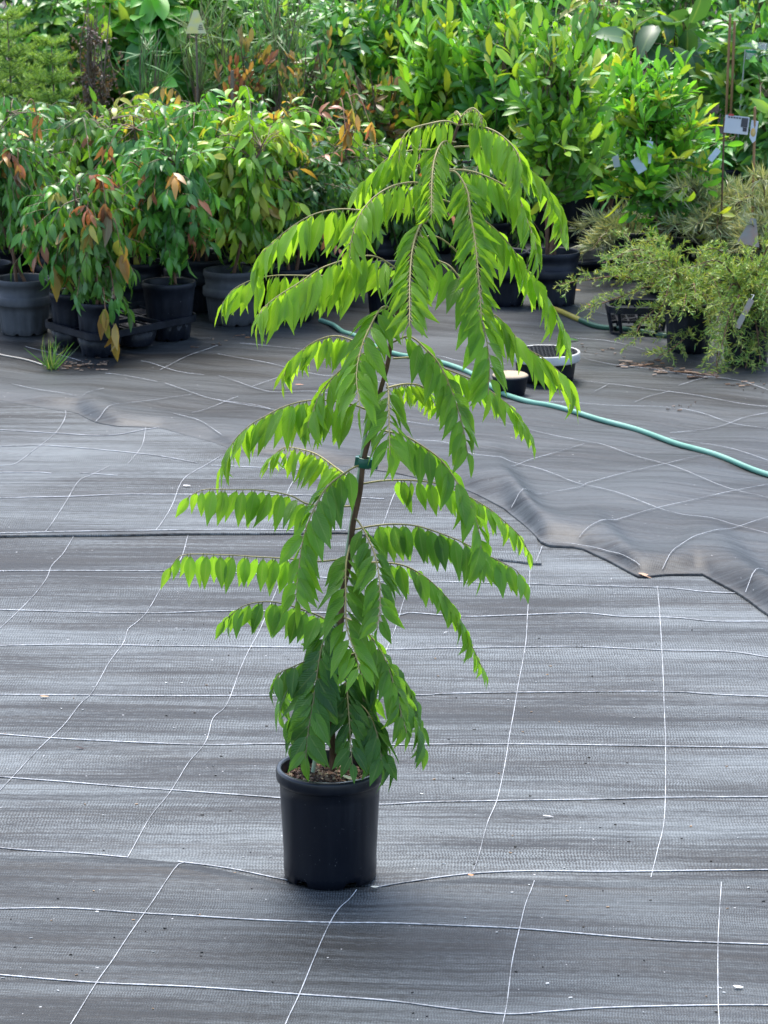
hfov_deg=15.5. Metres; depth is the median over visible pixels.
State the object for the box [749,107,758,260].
plant tag
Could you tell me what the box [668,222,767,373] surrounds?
potted tea tree
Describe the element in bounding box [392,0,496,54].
potted shrub
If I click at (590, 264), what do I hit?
plant pot
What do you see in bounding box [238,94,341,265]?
potted shrub
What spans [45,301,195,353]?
carry tray
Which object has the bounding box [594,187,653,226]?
potted shrub
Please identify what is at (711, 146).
potted shrub
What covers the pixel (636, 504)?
ground
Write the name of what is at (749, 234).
triangular tag
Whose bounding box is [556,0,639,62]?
potted shrub
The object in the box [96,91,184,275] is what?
potted shrub
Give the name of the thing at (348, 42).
potted shrub
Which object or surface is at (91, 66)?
dry plant
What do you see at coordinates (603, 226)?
potted fern shrub
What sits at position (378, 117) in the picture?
copper bush
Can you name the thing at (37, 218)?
potted shrub
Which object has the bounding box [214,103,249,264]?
potted shrub
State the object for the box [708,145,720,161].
plant tag
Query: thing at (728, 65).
bamboo stake
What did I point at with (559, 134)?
potted bush
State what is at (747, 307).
plant tag
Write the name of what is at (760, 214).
potted fern shrub
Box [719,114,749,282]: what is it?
plant card
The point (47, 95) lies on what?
potted pine
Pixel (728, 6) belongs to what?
potted shrub
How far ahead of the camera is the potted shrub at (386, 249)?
10.88 m
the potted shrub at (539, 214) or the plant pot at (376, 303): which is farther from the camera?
the potted shrub at (539, 214)
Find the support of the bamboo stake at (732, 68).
on the ground at (636, 504)
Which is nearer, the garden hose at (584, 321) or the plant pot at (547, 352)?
the plant pot at (547, 352)
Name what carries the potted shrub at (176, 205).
in the carry tray
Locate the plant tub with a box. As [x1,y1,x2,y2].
[492,370,528,395]
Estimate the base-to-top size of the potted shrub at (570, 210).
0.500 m
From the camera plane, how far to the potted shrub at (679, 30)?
12.21 m
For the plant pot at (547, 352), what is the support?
on the ground at (636, 504)
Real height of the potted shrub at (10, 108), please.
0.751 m
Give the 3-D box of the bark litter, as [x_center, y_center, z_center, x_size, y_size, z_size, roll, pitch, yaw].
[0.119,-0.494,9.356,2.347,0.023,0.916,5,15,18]
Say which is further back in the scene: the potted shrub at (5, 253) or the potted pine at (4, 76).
the potted pine at (4, 76)
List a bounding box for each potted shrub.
[0,0,46,106]
[0,92,69,272]
[0,98,79,335]
[0,106,49,272]
[0,113,46,274]
[4,0,102,122]
[10,96,21,108]
[10,172,81,347]
[19,106,137,295]
[24,101,80,290]
[40,0,130,120]
[42,164,152,361]
[59,86,113,123]
[70,106,181,308]
[94,100,230,340]
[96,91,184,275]
[103,0,217,108]
[132,112,228,276]
[143,87,250,312]
[149,87,221,247]
[161,86,316,326]
[169,0,267,111]
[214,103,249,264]
[233,0,322,114]
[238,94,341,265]
[249,97,338,304]
[254,141,356,322]
[281,0,382,132]
[301,92,413,274]
[306,102,383,260]
[320,0,419,136]
[358,138,424,261]
[381,139,459,277]
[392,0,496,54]
[429,157,544,272]
[436,154,471,214]
[464,0,560,46]
[523,176,552,240]
[530,0,589,48]
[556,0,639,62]
[556,178,594,243]
[591,0,725,113]
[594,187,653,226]
[600,0,687,52]
[645,0,727,132]
[654,3,708,118]
[654,156,689,237]
[686,133,749,247]
[691,0,767,140]
[700,0,767,116]
[720,40,767,208]
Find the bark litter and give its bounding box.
[55,331,765,410]
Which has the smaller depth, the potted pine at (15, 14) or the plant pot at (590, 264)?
the plant pot at (590, 264)
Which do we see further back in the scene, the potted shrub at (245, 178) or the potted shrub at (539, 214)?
the potted shrub at (539, 214)
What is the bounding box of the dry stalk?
[0,354,42,364]
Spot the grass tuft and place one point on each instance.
(51, 364)
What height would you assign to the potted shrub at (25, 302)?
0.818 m
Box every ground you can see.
[0,0,735,153]
[0,240,767,615]
[0,401,541,564]
[0,534,767,886]
[0,855,767,1023]
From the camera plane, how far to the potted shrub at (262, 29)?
13.05 m
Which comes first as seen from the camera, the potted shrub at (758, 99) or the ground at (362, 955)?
the ground at (362, 955)
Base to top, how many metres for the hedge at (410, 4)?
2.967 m
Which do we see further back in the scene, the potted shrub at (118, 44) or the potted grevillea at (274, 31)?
the potted shrub at (118, 44)
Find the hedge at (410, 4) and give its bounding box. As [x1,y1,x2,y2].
[0,0,750,119]
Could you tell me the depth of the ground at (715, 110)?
17.28 m
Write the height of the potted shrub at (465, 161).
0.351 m
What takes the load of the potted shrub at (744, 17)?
on the ground at (636, 504)
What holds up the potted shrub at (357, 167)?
on the ground at (636, 504)
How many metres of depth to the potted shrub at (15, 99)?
11.18 m
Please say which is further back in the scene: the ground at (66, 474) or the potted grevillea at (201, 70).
the potted grevillea at (201, 70)
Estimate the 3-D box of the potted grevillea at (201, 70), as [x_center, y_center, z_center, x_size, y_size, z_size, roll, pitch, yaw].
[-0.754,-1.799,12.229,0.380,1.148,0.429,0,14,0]
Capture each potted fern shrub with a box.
[568,196,655,279]
[653,160,765,293]
[712,157,767,299]
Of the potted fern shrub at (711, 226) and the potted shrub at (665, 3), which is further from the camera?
the potted shrub at (665, 3)
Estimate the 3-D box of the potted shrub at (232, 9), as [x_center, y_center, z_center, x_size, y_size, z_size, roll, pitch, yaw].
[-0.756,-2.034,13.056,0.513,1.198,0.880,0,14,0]
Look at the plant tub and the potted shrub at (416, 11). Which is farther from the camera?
the potted shrub at (416, 11)
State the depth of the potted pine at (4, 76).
11.63 m
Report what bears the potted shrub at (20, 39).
on the ground at (636, 504)
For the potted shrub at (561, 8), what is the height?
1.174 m
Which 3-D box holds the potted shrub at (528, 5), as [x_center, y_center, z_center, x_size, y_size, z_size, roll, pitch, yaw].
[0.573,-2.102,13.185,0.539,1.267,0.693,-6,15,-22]
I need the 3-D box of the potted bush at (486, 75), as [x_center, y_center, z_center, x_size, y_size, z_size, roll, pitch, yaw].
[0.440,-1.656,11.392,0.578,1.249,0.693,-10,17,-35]
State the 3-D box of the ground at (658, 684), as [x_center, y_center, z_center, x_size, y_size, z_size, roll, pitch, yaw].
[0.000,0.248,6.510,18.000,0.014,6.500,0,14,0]
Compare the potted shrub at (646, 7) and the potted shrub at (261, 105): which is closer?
the potted shrub at (261, 105)
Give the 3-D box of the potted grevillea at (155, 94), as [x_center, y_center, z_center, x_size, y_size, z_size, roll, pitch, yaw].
[-0.981,-1.695,12.155,0.374,0.983,0.272,-8,16,-28]
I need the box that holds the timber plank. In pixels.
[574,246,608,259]
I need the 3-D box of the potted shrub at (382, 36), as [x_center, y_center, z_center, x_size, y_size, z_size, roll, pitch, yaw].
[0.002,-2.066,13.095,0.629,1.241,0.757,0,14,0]
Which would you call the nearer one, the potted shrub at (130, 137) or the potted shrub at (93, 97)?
the potted shrub at (130, 137)
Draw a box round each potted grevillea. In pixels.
[111,10,179,108]
[166,0,249,106]
[219,0,333,112]
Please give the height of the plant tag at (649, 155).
0.093 m
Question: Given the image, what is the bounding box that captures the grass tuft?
[23,334,78,370]
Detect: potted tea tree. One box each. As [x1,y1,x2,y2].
[554,224,730,366]
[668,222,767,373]
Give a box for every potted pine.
[0,2,60,112]
[0,55,16,102]
[22,33,91,123]
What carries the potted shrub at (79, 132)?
on the ground at (636, 504)
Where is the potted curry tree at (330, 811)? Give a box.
[160,107,580,890]
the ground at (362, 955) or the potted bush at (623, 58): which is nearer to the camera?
the ground at (362, 955)
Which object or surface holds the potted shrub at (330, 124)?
on the ground at (636, 504)
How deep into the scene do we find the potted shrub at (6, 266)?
10.12 m
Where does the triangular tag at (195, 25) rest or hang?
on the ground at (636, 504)
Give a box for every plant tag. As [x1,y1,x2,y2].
[612,146,619,167]
[631,154,646,173]
[647,137,652,163]
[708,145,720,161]
[735,294,753,328]
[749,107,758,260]
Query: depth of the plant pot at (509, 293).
10.40 m
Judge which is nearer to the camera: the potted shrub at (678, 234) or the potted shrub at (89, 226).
the potted shrub at (89, 226)
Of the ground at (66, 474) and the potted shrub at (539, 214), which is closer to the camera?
the ground at (66, 474)
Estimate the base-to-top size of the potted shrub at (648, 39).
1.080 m
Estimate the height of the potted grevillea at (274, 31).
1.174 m
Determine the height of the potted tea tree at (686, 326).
0.505 m
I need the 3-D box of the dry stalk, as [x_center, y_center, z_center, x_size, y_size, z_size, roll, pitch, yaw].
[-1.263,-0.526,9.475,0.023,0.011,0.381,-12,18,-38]
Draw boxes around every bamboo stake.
[231,70,233,107]
[725,14,731,134]
[729,22,735,136]
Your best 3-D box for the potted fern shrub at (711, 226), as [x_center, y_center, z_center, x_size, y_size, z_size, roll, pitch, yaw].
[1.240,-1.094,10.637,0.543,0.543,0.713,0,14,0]
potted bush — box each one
[376,0,481,253]
[432,0,549,247]
[492,0,628,306]
[560,14,636,246]
[586,44,743,295]
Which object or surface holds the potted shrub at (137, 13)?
on the ground at (715, 110)
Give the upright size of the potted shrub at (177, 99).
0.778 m
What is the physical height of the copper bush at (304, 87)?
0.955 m
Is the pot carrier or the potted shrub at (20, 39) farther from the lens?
the potted shrub at (20, 39)
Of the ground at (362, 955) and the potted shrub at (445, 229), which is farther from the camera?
the potted shrub at (445, 229)
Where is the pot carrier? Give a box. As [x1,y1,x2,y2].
[605,299,665,336]
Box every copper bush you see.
[214,20,278,116]
[276,14,354,130]
[333,53,421,153]
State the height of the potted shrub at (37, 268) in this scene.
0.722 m
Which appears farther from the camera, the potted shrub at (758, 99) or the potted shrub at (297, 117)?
the potted shrub at (758, 99)
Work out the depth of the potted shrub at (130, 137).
10.11 m
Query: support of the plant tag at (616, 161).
hanging from the potted bush at (644, 107)
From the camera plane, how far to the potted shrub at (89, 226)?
9.39 m
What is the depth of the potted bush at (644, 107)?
10.52 m
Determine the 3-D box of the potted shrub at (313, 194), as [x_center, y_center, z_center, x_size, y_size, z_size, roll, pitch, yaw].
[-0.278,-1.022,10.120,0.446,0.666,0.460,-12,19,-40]
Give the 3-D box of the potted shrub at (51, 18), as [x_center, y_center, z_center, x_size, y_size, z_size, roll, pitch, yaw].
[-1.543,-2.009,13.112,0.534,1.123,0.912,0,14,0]
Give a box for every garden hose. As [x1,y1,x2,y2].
[318,318,767,476]
[540,306,720,338]
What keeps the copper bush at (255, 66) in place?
on the ground at (636, 504)
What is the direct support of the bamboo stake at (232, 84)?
on the ground at (636, 504)
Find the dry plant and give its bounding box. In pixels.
[63,0,128,119]
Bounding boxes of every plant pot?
[367,260,413,320]
[481,248,527,306]
[514,345,579,382]
[578,258,609,271]
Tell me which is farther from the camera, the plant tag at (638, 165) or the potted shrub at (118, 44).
the potted shrub at (118, 44)
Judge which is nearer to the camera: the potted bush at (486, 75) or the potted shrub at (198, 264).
the potted shrub at (198, 264)
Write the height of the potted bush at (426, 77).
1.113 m
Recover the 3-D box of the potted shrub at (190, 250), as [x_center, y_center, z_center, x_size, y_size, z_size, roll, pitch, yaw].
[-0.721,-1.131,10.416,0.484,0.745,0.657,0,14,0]
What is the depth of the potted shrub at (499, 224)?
11.08 m
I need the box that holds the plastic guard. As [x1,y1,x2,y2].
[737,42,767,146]
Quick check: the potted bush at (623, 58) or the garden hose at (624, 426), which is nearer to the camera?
the garden hose at (624, 426)
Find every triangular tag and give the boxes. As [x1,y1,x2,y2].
[186,10,205,103]
[737,218,758,265]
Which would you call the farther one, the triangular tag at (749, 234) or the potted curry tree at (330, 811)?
the triangular tag at (749, 234)
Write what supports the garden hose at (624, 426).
on the ground at (636, 504)

